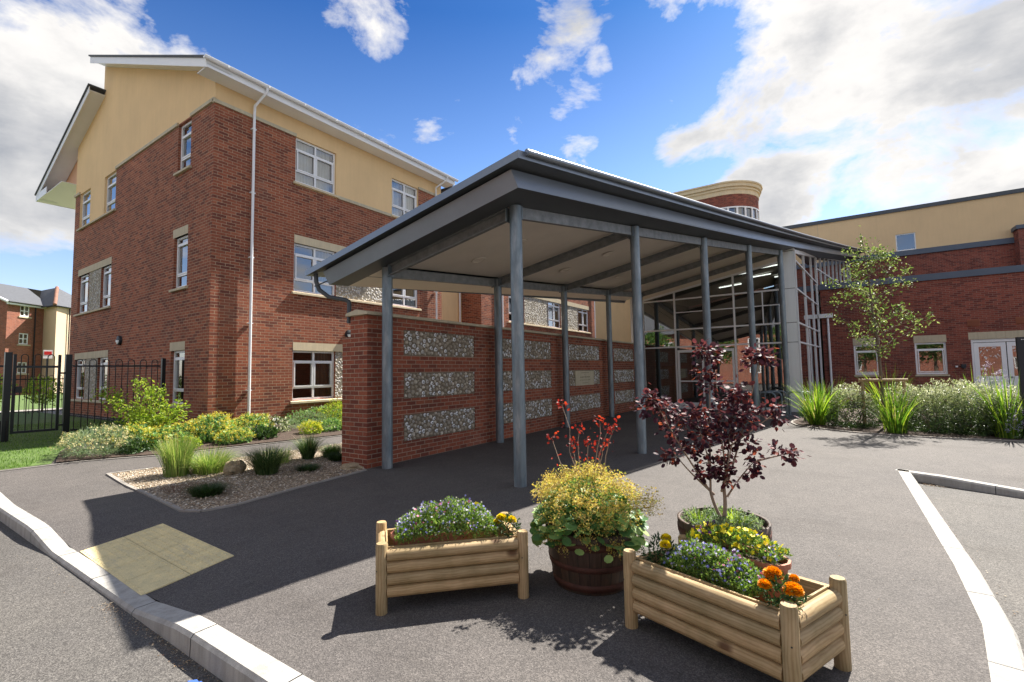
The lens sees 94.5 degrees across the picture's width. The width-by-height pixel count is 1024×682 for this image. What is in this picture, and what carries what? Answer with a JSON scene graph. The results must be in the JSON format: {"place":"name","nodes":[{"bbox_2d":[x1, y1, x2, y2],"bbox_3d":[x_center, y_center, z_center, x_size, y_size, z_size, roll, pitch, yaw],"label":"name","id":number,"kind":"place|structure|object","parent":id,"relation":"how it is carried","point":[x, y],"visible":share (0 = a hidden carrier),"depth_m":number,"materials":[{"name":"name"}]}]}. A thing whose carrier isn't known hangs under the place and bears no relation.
{"place":"outdoors","nodes":[
{"label":"outdoors","id":0,"kind":"place"},
{"bbox_2d":[0,394,62,410],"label":"verge","id":1,"kind":"structure","parent":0,"point":[29,404],"depth_m":25.97,"materials":[{"name":"green plant"}]},
{"bbox_2d":[0,375,63,413],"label":"bow top fence","id":2,"kind":"object","parent":1,"relation":"on","point":[44,379],"visible":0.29,"depth_m":17.95,"materials":[{"name":"black metal"}]},
{"bbox_2d":[21,374,62,411],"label":"shrub","id":3,"kind":"object","parent":1,"relation":"on","point":[49,393],"visible":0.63,"depth_m":19.42,"materials":[{"name":"green plant"}]},
{"bbox_2d":[38,410,75,414],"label":"paving","id":4,"kind":"structure","parent":0,"point":[60,412],"depth_m":18.98,"materials":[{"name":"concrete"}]},
{"bbox_2d":[0,412,123,469],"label":"lawn","id":5,"kind":"structure","parent":0,"point":[48,459],"depth_m":10.13,"materials":[{"name":"green plant"}]},
{"bbox_2d":[0,352,12,441],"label":"bow top fence","id":6,"kind":"object","parent":5,"relation":"on","point":[6,398],"visible":0.85,"depth_m":10.15,"materials":[{"name":"black metal"}]},
{"bbox_2d":[61,354,165,436],"bbox_3d":[-9.698,1.361,11.628,0.121,2.030,1.931,-4,-5,40],"label":"bow top fence","id":7,"kind":"object","parent":5,"relation":"on","point":[67,394],"visible":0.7,"depth_m":11.21,"materials":[{"name":"black metal"}]},
{"bbox_2d":[9,354,64,433],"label":"metal gate","id":8,"kind":"structure","parent":7,"relation":"attached to","point":[16,389],"depth_m":10.51,"materials":[{"name":"black metal"}]},
{"bbox_2d":[150,431,199,477],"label":"ornamental grass","id":9,"kind":"object","parent":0,"point":[172,456],"depth_m":7.34,"materials":[{"name":"plant"}]},
{"bbox_2d":[230,442,297,474],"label":"ornamental grass","id":10,"kind":"object","parent":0,"point":[270,463],"depth_m":7.39,"materials":[{"name":"plant"}]},
{"bbox_2d":[290,462,326,471],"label":"ornamental grass","id":11,"kind":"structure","parent":0,"point":[309,467],"depth_m":7.68,"materials":[{"name":"green plant"}]},
{"bbox_2d":[285,430,332,459],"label":"ornamental grass","id":12,"kind":"object","parent":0,"point":[307,449],"depth_m":8.67,"materials":[{"name":"plant"}]},
{"bbox_2d":[0,408,1023,681],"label":"footway","id":13,"kind":"structure","parent":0,"point":[292,582],"depth_m":4.03,"materials":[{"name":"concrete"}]},
{"bbox_2d":[80,523,233,594],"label":"tactile paving","id":14,"kind":"structure","parent":13,"relation":"on","point":[136,567],"depth_m":4.24,"materials":[{"name":"concrete"}]},
{"bbox_2d":[0,435,341,471],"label":"path edging","id":15,"kind":"object","parent":13,"relation":"on","point":[146,456],"visible":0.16,"depth_m":8.42,"materials":[{"name":"concrete"}]},
{"bbox_2d":[56,423,341,461],"bbox_3d":[-3.951,2.448,15.450,4.760,0.155,16.650,-3,-5,34],"label":"planting bed","id":16,"kind":"object","parent":13,"relation":"on","point":[293,433],"visible":0.1,"depth_m":9.82,"materials":[{"name":"green plant"}]},
{"bbox_2d":[50,422,148,457],"bbox_3d":[-7.497,1.820,8.691,1.264,0.688,1.464,-3,-5,34],"label":"spurge","id":17,"kind":"object","parent":16,"relation":"on","point":[72,444],"visible":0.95,"depth_m":8.45,"materials":[{"name":"green plant"}]},
{"bbox_2d":[75,417,136,437],"bbox_3d":[-8.942,1.961,10.927,1.346,0.499,1.326,0,-4,-18],"label":"green mound","id":18,"kind":"object","parent":16,"relation":"on","point":[106,424],"visible":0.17,"depth_m":10.62,"materials":[{"name":"green plant"}]},
{"bbox_2d":[110,421,158,450],"bbox_3d":[-7.300,1.842,9.235,0.832,0.570,0.819,-1,-4,-5],"label":"ladys mantle","id":19,"kind":"object","parent":16,"relation":"on","point":[140,428],"visible":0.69,"depth_m":9.07,"materials":[{"name":"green plant"}]},
{"bbox_2d":[116,437,153,454],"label":"lime plant","id":20,"kind":"object","parent":16,"relation":"on","point":[134,449],"visible":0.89,"depth_m":8.73,"materials":[{"name":"green plant"}]},
{"bbox_2d":[89,375,191,436],"bbox_3d":[-7.827,1.473,10.063,2.142,1.515,1.062,-2,-4,11],"label":"lime shrub","id":21,"kind":"object","parent":16,"relation":"on","point":[139,415],"visible":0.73,"depth_m":9.98,"materials":[{"name":"green plant"}]},
{"bbox_2d":[149,423,201,447],"bbox_3d":[-6.828,1.888,9.484,0.924,0.518,0.969,0,-4,-15],"label":"ladys mantle","id":22,"kind":"object","parent":16,"relation":"on","point":[179,428],"visible":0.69,"depth_m":9.43,"materials":[{"name":"green plant"}]},
{"bbox_2d":[183,411,243,442],"bbox_3d":[-6.504,1.841,10.241,0.994,0.704,1.264,-3,-5,34],"label":"ladys mantle","id":23,"kind":"object","parent":16,"relation":"on","point":[216,420],"visible":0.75,"depth_m":10.01,"materials":[{"name":"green plant"}]},
{"bbox_2d":[213,427,256,444],"bbox_3d":[-5.842,2.004,10.060,0.803,0.378,0.768,0,-4,-20],"label":"ladys mantle","id":24,"kind":"object","parent":16,"relation":"on","point":[246,434],"visible":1,"depth_m":9.89,"materials":[{"name":"green plant"}]},
{"bbox_2d":[229,411,274,432],"bbox_3d":[-6.138,1.934,11.100,0.910,0.580,1.142,-2,-4,17],"label":"ladys mantle","id":25,"kind":"object","parent":16,"relation":"on","point":[249,420],"visible":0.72,"depth_m":11.02,"materials":[{"name":"yellow plant"}]},
{"bbox_2d":[251,425,280,439],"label":"hosta","id":26,"kind":"object","parent":16,"relation":"on","point":[267,433],"visible":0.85,"depth_m":10.53,"materials":[{"name":"green plant"}]},
{"bbox_2d":[254,413,290,431],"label":"white edged plant","id":27,"kind":"object","parent":16,"relation":"on","point":[280,419],"visible":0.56,"depth_m":11.46,"materials":[{"name":"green plant"}]},
{"bbox_2d":[286,410,331,428],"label":"cotton lavender","id":28,"kind":"object","parent":16,"relation":"on","point":[301,417],"visible":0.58,"depth_m":12.14,"materials":[{"name":"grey plant"}]},
{"bbox_2d":[297,420,323,433],"bbox_3d":[-4.863,2.075,11.427,0.601,0.382,0.617,-3,-5,34],"label":"yellow mound","id":29,"kind":"object","parent":16,"relation":"on","point":[307,428],"visible":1,"depth_m":11.34,"materials":[{"name":"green plant"}]},
{"bbox_2d":[284,404,341,424],"bbox_3d":[-5.467,2.048,13.201,0.580,0.532,2.059,-3,-5,34],"label":"green mound","id":30,"kind":"object","parent":16,"relation":"on","point":[314,411],"visible":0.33,"depth_m":13.02,"materials":[{"name":"green plant"}]},
{"bbox_2d":[316,397,341,423],"bbox_3d":[-4.925,1.953,13.203,0.884,0.763,0.960,-2,-4,13],"label":"lime spurge","id":31,"kind":"object","parent":16,"relation":"on","point":[331,407],"visible":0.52,"depth_m":13.04,"materials":[{"name":"green plant"}]},
{"bbox_2d":[319,417,341,431],"bbox_3d":[-4.556,2.109,11.964,0.591,0.404,0.855,-3,-5,34],"label":"green mound","id":32,"kind":"object","parent":16,"relation":"on","point":[334,421],"visible":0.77,"depth_m":11.87,"materials":[{"name":"green plant"}]},
{"bbox_2d":[106,468,366,511],"bbox_3d":[-4.268,2.085,7.353,3.459,0.123,2.638,-3,-5,34],"label":"gravel edging","id":33,"kind":"object","parent":13,"relation":"on","point":[150,495],"visible":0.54,"depth_m":6.23,"materials":[{"name":"concrete"}]},
{"bbox_2d":[110,443,363,509],"bbox_3d":[-0.369,2.374,13.113,3.410,0.063,16.510,-3,-5,34],"label":"gravel bed","id":34,"kind":"object","parent":13,"relation":"on","point":[232,499],"visible":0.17,"depth_m":7.01,"materials":[{"name":"beige gravel"}]},
{"bbox_2d":[177,481,236,497],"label":"ornamental grass","id":35,"kind":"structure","parent":34,"relation":"on","point":[208,490],"depth_m":6.14,"materials":[{"name":"green plant"}]},
{"bbox_2d":[173,444,246,474],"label":"ornamental grass","id":36,"kind":"object","parent":34,"relation":"on","point":[205,465],"depth_m":7.53,"materials":[{"name":"plant"}]},
{"bbox_2d":[223,460,246,474],"bbox_3d":[-4.425,2.050,7.556,0.269,0.302,0.352,-3,-5,34],"label":"boulder","id":37,"kind":"object","parent":34,"relation":"on","point":[230,468],"visible":0.73,"depth_m":7.48,"materials":[{"name":"stone"}]},
{"bbox_2d":[316,442,341,456],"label":"ornamental grass","id":38,"kind":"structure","parent":34,"relation":"on","point":[335,448],"depth_m":8.90,"materials":[{"name":"green plant"}]},
{"bbox_2d":[320,451,341,460],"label":"ornamental grass","id":39,"kind":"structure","parent":34,"relation":"on","point":[334,456],"depth_m":8.53,"materials":[{"name":"green plant"}]},
{"bbox_2d":[34,54,630,428],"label":"residential block","id":40,"kind":"structure","parent":13,"relation":"on","point":[218,207],"depth_m":13.61,"materials":[{"name":"red brick"}]},
{"bbox_2d":[76,359,84,398],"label":"window","id":41,"kind":"structure","parent":40,"relation":"in","point":[79,369],"depth_m":16.90,"materials":[{"name":"white plastic"}]},
{"bbox_2d":[80,274,88,312],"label":"window","id":42,"kind":"structure","parent":40,"relation":"in","point":[84,279],"depth_m":17.04,"materials":[{"name":"white plastic"}]},
{"bbox_2d":[82,190,90,225],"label":"window","id":43,"kind":"structure","parent":40,"relation":"in","point":[86,197],"depth_m":17.34,"materials":[{"name":"white plastic"}]},
{"bbox_2d":[99,357,107,399],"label":"window","id":44,"kind":"structure","parent":40,"relation":"in","point":[101,359],"depth_m":15.52,"materials":[{"name":"white plastic"}]},
{"bbox_2d":[103,265,110,306],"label":"window","id":45,"kind":"structure","parent":40,"relation":"in","point":[107,270],"depth_m":15.73,"materials":[{"name":"white plastic"}]},
{"bbox_2d":[106,173,115,211],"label":"window","id":46,"kind":"structure","parent":40,"relation":"in","point":[111,185],"depth_m":15.90,"materials":[{"name":"white plastic"}]},
{"bbox_2d":[173,350,184,403],"bbox_3d":[-8.582,0.939,12.281,0.820,1.380,0.076,-3,-5,34],"label":"window","id":47,"kind":"structure","parent":40,"relation":"in","point":[179,356],"depth_m":12.36,"materials":[{"name":"white plastic"}]},
{"bbox_2d":[176,235,187,287],"bbox_3d":[-8.633,-2.080,12.479,0.820,1.370,0.076,-3,-5,34],"label":"window","id":48,"kind":"structure","parent":40,"relation":"in","point":[182,243],"depth_m":12.56,"materials":[{"name":"white plastic"}]},
{"bbox_2d":[180,120,191,169],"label":"window","id":49,"kind":"structure","parent":40,"relation":"in","point":[186,129],"depth_m":12.74,"materials":[{"name":"white plastic"}]},
{"bbox_2d":[292,350,333,399],"bbox_3d":[-6.100,1.000,13.865,0.976,1.980,1.950,-3,-5,34],"label":"window","id":50,"kind":"structure","parent":40,"relation":"in","point":[313,371],"depth_m":14.08,"materials":[{"name":"white plastic"}]},
{"bbox_2d":[294,243,334,295],"bbox_3d":[-6.151,-2.018,14.062,0.976,1.970,1.950,-3,-5,34],"label":"window","id":51,"kind":"structure","parent":40,"relation":"in","point":[305,257],"depth_m":14.28,"materials":[{"name":"white plastic"}]},
{"bbox_2d":[295,138,334,193],"bbox_3d":[-6.206,-5.106,14.260,0.976,1.900,1.920,-3,-5,34],"label":"window","id":52,"kind":"structure","parent":40,"relation":"in","point":[315,166],"depth_m":14.05,"materials":[{"name":"white plastic"}]},
{"bbox_2d":[392,179,416,216],"bbox_3d":[-4.242,-4.950,17.159,0.976,1.900,1.850,-3,-5,34],"label":"window","id":53,"kind":"structure","parent":40,"relation":"in","point":[404,197],"depth_m":16.93,"materials":[{"name":"white plastic"}]},
{"bbox_2d":[393,289,416,307],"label":"window","id":54,"kind":"structure","parent":40,"relation":"in","point":[401,297],"depth_m":17.13,"materials":[{"name":"white plastic"}]},
{"bbox_2d":[548,301,559,327],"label":"window","id":55,"kind":"structure","parent":40,"relation":"in","point":[553,308],"depth_m":26.13,"materials":[{"name":"white plastic"}]},
{"bbox_2d":[578,308,587,331],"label":"window","id":56,"kind":"structure","parent":40,"relation":"in","point":[583,314],"depth_m":29.13,"materials":[{"name":"white plastic"}]},
{"bbox_2d":[375,512,528,615],"bbox_3d":[-0.447,1.556,3.398,1.054,0.455,0.509,0,-4,-12],"label":"log planter","id":57,"kind":"object","parent":13,"relation":"on","point":[432,567],"visible":0.95,"depth_m":3.17,"materials":[{"name":"brown wood"}]},
{"bbox_2d":[391,522,471,545],"bbox_3d":[-0.574,1.485,3.404,0.580,0.260,0.212,0,-4,-12],"label":"trough","id":58,"kind":"object","parent":57,"relation":"in","point":[438,539],"visible":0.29,"depth_m":3.33,"materials":[{"name":"soil"}]},
{"bbox_2d":[394,494,499,544],"bbox_3d":[-0.475,1.248,3.407,0.738,0.280,0.408,0,-4,-12],"label":"lobelia","id":59,"kind":"object","parent":57,"relation":"in","point":[452,510],"visible":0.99,"depth_m":3.31,"materials":[{"name":"green plant"}]},
{"bbox_2d":[492,511,521,537],"bbox_3d":[-0.041,1.343,3.376,0.231,0.235,0.240,-3,-5,34],"label":"marigold","id":60,"kind":"object","parent":57,"relation":"in","point":[508,518],"visible":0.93,"depth_m":3.37,"materials":[{"name":"yellow plant"}]},
{"bbox_2d":[342,310,644,468],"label":"flint wall","id":61,"kind":"structure","parent":13,"relation":"on","point":[443,385],"depth_m":9.67,"materials":[{"name":"brick"}]},
{"bbox_2d":[14,422,1017,680],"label":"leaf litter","id":62,"kind":"object","parent":13,"relation":"on","point":[204,670],"visible":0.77,"depth_m":3.13,"materials":[{"name":"brown plant"}]},
{"bbox_2d":[305,149,866,487],"bbox_3d":[8.806,-1.645,18.216,9.655,8.463,30.266,-3,-5,34],"label":"entrance canopy","id":63,"kind":"object","parent":13,"relation":"on","point":[518,225],"visible":0.99,"depth_m":8.83,"materials":[{"name":"metal"}]},
{"bbox_2d":[545,522,635,595],"bbox_3d":[0.588,1.570,3.543,0.672,0.410,0.672,-3,-5,34],"label":"half barrel","id":64,"kind":"object","parent":13,"relation":"on","point":[589,573],"visible":0.44,"depth_m":3.26,"materials":[{"name":"wood"}]},
{"bbox_2d":[546,399,620,503],"bbox_3d":[0.485,0.902,3.554,0.646,0.916,0.390,-3,-5,34],"label":"red shrub","id":65,"kind":"object","parent":64,"relation":"in","point":[609,428],"visible":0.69,"depth_m":3.62,"materials":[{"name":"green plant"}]},
{"bbox_2d":[529,460,664,562],"bbox_3d":[0.563,1.220,3.552,0.913,0.634,0.903,0,-4,-13],"label":"ladys mantle","id":66,"kind":"object","parent":64,"relation":"in","point":[607,509],"visible":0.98,"depth_m":3.33,"materials":[{"name":"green plant"}]},
{"bbox_2d":[677,507,771,550],"bbox_3d":[1.591,1.549,3.554,0.652,0.420,0.652,-3,-5,34],"label":"half barrel","id":67,"kind":"object","parent":13,"relation":"on","point":[684,526],"visible":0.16,"depth_m":3.54,"materials":[{"name":"wood"}]},
{"bbox_2d":[629,338,811,520],"bbox_3d":[1.567,0.667,3.623,1.344,1.400,0.490,0,-4,-9],"label":"purple shrub","id":68,"kind":"object","parent":67,"relation":"in","point":[715,472],"visible":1,"depth_m":3.59,"materials":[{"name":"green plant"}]},
{"bbox_2d":[681,503,764,530],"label":"ground cover","id":69,"kind":"object","parent":67,"relation":"in","point":[734,517],"visible":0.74,"depth_m":3.56,"materials":[{"name":"green plant"}]},
{"bbox_2d":[623,534,851,681],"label":"log planter","id":70,"kind":"object","parent":13,"relation":"on","point":[787,641],"visible":0.84,"depth_m":2.40,"materials":[{"name":"brown wood"}]},
{"bbox_2d":[641,532,675,566],"bbox_3d":[0.906,1.295,2.890,0.236,0.241,0.216,-1,-4,-2],"label":"marigold","id":71,"kind":"object","parent":70,"relation":"in","point":[666,542],"visible":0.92,"depth_m":2.88,"materials":[{"name":"yellow plant"}]},
{"bbox_2d":[658,537,771,597],"bbox_3d":[1.139,1.259,2.695,0.322,0.230,0.560,2,-5,-37],"label":"lobelia","id":72,"kind":"object","parent":70,"relation":"in","point":[731,569],"visible":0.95,"depth_m":2.62,"materials":[{"name":"green plant"}]},
{"bbox_2d":[692,537,791,602],"bbox_3d":[1.346,1.346,2.806,0.201,0.215,0.569,2,-5,-40],"label":"trough","id":73,"kind":"object","parent":70,"relation":"in","point":[784,566],"visible":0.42,"depth_m":2.64,"materials":[{"name":"soil"}]},
{"bbox_2d":[685,520,792,564],"bbox_3d":[1.328,1.177,2.836,0.234,0.163,0.583,2,-5,-39],"label":"viola","id":74,"kind":"object","parent":73,"relation":"on","point":[771,553],"visible":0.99,"depth_m":2.77,"materials":[{"name":"yellow plant"}]},
{"bbox_2d":[755,565,811,609],"bbox_3d":[1.319,1.236,2.311,0.250,0.227,0.230,-3,-5,34],"label":"marigold","id":75,"kind":"object","parent":70,"relation":"in","point":[791,585],"visible":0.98,"depth_m":2.31,"materials":[{"name":"orange plant"}]},
{"bbox_2d":[630,248,850,411],"bbox_3d":[11.935,-0.989,24.790,10.191,7.908,15.942,-3,-5,34],"label":"glazed entrance","id":76,"kind":"object","parent":13,"relation":"on","point":[672,324],"visible":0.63,"depth_m":20.80,"materials":[{"name":"clear glass"}]},
{"bbox_2d":[677,348,735,405],"bbox_3d":[7.430,1.398,18.151,2.060,2.170,0.125,-3,-5,34],"label":"entrance door","id":77,"kind":"structure","parent":76,"relation":"in","point":[727,349],"depth_m":18.23,"materials":[{"name":"grey metal"}]},
{"bbox_2d":[741,188,1023,402],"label":"care wing","id":78,"kind":"structure","parent":13,"relation":"on","point":[964,258],"depth_m":20.78,"materials":[{"name":"red brick"}]},
{"bbox_2d":[853,344,878,374],"bbox_3d":[15.671,0.834,20.934,1.500,1.900,0.976,-3,-5,34],"label":"window","id":79,"kind":"structure","parent":78,"relation":"in","point":[865,359],"depth_m":21.21,"materials":[{"name":"white plastic"}]},
{"bbox_2d":[895,232,915,250],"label":"window","id":80,"kind":"structure","parent":78,"relation":"in","point":[907,241],"depth_m":28.80,"materials":[{"name":"glass"}]},
{"bbox_2d":[914,342,947,373],"bbox_3d":[17.402,0.728,19.767,1.580,1.900,0.976,-3,-5,34],"label":"window","id":81,"kind":"structure","parent":78,"relation":"in","point":[930,357],"depth_m":19.96,"materials":[{"name":"white plastic"}]},
{"bbox_2d":[973,342,1009,400],"bbox_3d":[18.607,1.223,18.375,0.900,2.330,0.075,-3,-5,34],"label":"glazed door","id":82,"kind":"structure","parent":78,"relation":"in","point":[1002,345],"depth_m":18.35,"materials":[{"name":"white plastic"}]},
{"bbox_2d":[1006,342,1019,398],"bbox_3d":[19.377,1.176,17.856,0.900,2.330,0.075,-3,-5,34],"label":"glazed door","id":83,"kind":"structure","parent":78,"relation":"in","point":[1009,345],"depth_m":18.07,"materials":[{"name":"white plastic"}]},
{"bbox_2d":[791,419,1023,441],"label":"bed edging","id":84,"kind":"object","parent":13,"relation":"on","point":[792,421],"visible":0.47,"depth_m":10.27,"materials":[{"name":"concrete"}]},
{"bbox_2d":[793,401,1023,439],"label":"shrub bed","id":85,"kind":"object","parent":13,"relation":"on","point":[800,421],"visible":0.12,"depth_m":11.39,"materials":[{"name":"brown soil"}]},
{"bbox_2d":[785,378,847,424],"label":"sword leaf plant","id":86,"kind":"object","parent":85,"relation":"on","point":[816,414],"visible":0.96,"depth_m":12.53,"materials":[{"name":"plant"}]},
{"bbox_2d":[798,373,854,419],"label":"sword leaf plant","id":87,"kind":"object","parent":85,"relation":"on","point":[829,396],"visible":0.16,"depth_m":13.56,"materials":[{"name":"plant"}]},
{"bbox_2d":[824,381,881,428],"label":"variegated shrub","id":88,"kind":"object","parent":85,"relation":"on","point":[848,423],"visible":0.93,"depth_m":11.92,"materials":[{"name":"green plant"}]},
{"bbox_2d":[822,233,939,426],"bbox_3d":[9.330,-0.410,12.043,2.321,5.177,2.134,-3,-5,34],"label":"young tree","id":89,"kind":"object","parent":85,"relation":"on","point":[873,315],"visible":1,"depth_m":12.04,"materials":[{"name":"green plant"}]},
{"bbox_2d":[850,363,911,409],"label":"sword leaf plant","id":90,"kind":"object","parent":85,"relation":"on","point":[876,391],"visible":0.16,"depth_m":13.24,"materials":[{"name":"plant"}]},
{"bbox_2d":[858,378,908,427],"bbox_3d":[9.270,1.553,11.807,0.981,1.230,0.183,-3,-4,31],"label":"tree stake","id":91,"kind":"object","parent":85,"relation":"on","point":[884,380],"visible":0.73,"depth_m":11.83,"materials":[{"name":"brown wood"}]},
{"bbox_2d":[861,380,922,433],"bbox_3d":[8.712,1.423,10.855,1.541,1.384,1.311,-3,-5,34],"label":"sword leaf plant","id":92,"kind":"object","parent":85,"relation":"on","point":[895,422],"visible":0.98,"depth_m":10.73,"materials":[{"name":"plant"}]},
{"bbox_2d":[873,383,955,425],"bbox_3d":[10.330,1.597,12.261,1.705,1.228,1.587,-3,-5,34],"label":"variegated shrub","id":93,"kind":"object","parent":85,"relation":"on","point":[899,392],"visible":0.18,"depth_m":12.23,"materials":[{"name":"green plant"}]},
{"bbox_2d":[894,378,970,434],"bbox_3d":[9.658,1.484,10.870,1.521,1.293,1.363,1,-4,-33],"label":"variegated shrub","id":94,"kind":"object","parent":85,"relation":"on","point":[934,427],"visible":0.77,"depth_m":10.70,"materials":[{"name":"green plant"}]},
{"bbox_2d":[908,378,976,425],"bbox_3d":[11.314,1.578,12.401,1.703,1.250,1.952,-3,-5,34],"label":"variegated shrub","id":95,"kind":"object","parent":85,"relation":"on","point":[945,396],"visible":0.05,"depth_m":12.30,"materials":[{"name":"green plant"}]},
{"bbox_2d":[924,374,1005,436],"bbox_3d":[10.163,1.420,10.538,1.254,1.363,1.430,-1,-4,-7],"label":"variegated shrub","id":96,"kind":"object","parent":85,"relation":"on","point":[971,423],"visible":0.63,"depth_m":10.38,"materials":[{"name":"green plant"}]},
{"bbox_2d":[956,368,1023,438],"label":"sword leaf plant","id":97,"kind":"object","parent":85,"relation":"on","point":[1008,434],"visible":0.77,"depth_m":9.74,"materials":[{"name":"plant"}]},
{"bbox_2d":[966,361,1016,422],"bbox_3d":[11.013,1.258,10.703,1.047,1.640,1.126,-3,-5,34],"label":"catmint","id":98,"kind":"object","parent":85,"relation":"on","point":[1002,386],"visible":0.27,"depth_m":10.85,"materials":[{"name":"grey plant"}]},
{"bbox_2d":[968,384,1023,437],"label":"variegated shrub","id":99,"kind":"object","parent":85,"relation":"on","point":[984,415],"visible":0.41,"depth_m":9.97,"materials":[{"name":"green plant"}]},
{"bbox_2d":[1015,337,1023,434],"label":"information post","id":100,"kind":"object","parent":85,"relation":"on","point":[1019,341],"visible":0.96,"depth_m":9.69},
{"bbox_2d":[0,483,1023,681],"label":"road","id":101,"kind":"structure","parent":0,"point":[51,630],"depth_m":3.40,"materials":[{"name":"grey asphalt"}]},
{"bbox_2d":[0,469,1023,681],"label":"kerb","id":102,"kind":"structure","parent":101,"relation":"on","point":[221,653],"depth_m":3.06,"materials":[{"name":"concrete"}]},
{"bbox_2d":[6,481,1023,681],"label":"kerb joint","id":103,"kind":"object","parent":102,"relation":"on","point":[301,674],"visible":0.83,"depth_m":2.93,"materials":[{"name":"grey concrete"}]},
{"bbox_2d":[896,469,1023,498],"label":"kerb","id":104,"kind":"structure","parent":101,"relation":"on","point":[950,481],"depth_m":6.35,"materials":[{"name":"concrete"}]},
{"bbox_2d":[0,0,1023,294],"label":"sky","id":105,"kind":"structure","parent":0,"point":[837,108],"materials":[{"name":"blue"}]},
{"label":"ground","id":106,"kind":"structure","parent":0,"visible":0},
{"bbox_2d":[0,284,71,394],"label":"apartment block","id":107,"kind":"structure","parent":106,"relation":"on","point":[33,322],"depth_m":45.19,"materials":[{"name":"red brick"}]},
{"bbox_2d":[673,180,762,307],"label":"round tower","id":108,"kind":"structure","parent":106,"relation":"on","point":[740,197],"depth_m":39.00,"materials":[{"name":"red brick"}]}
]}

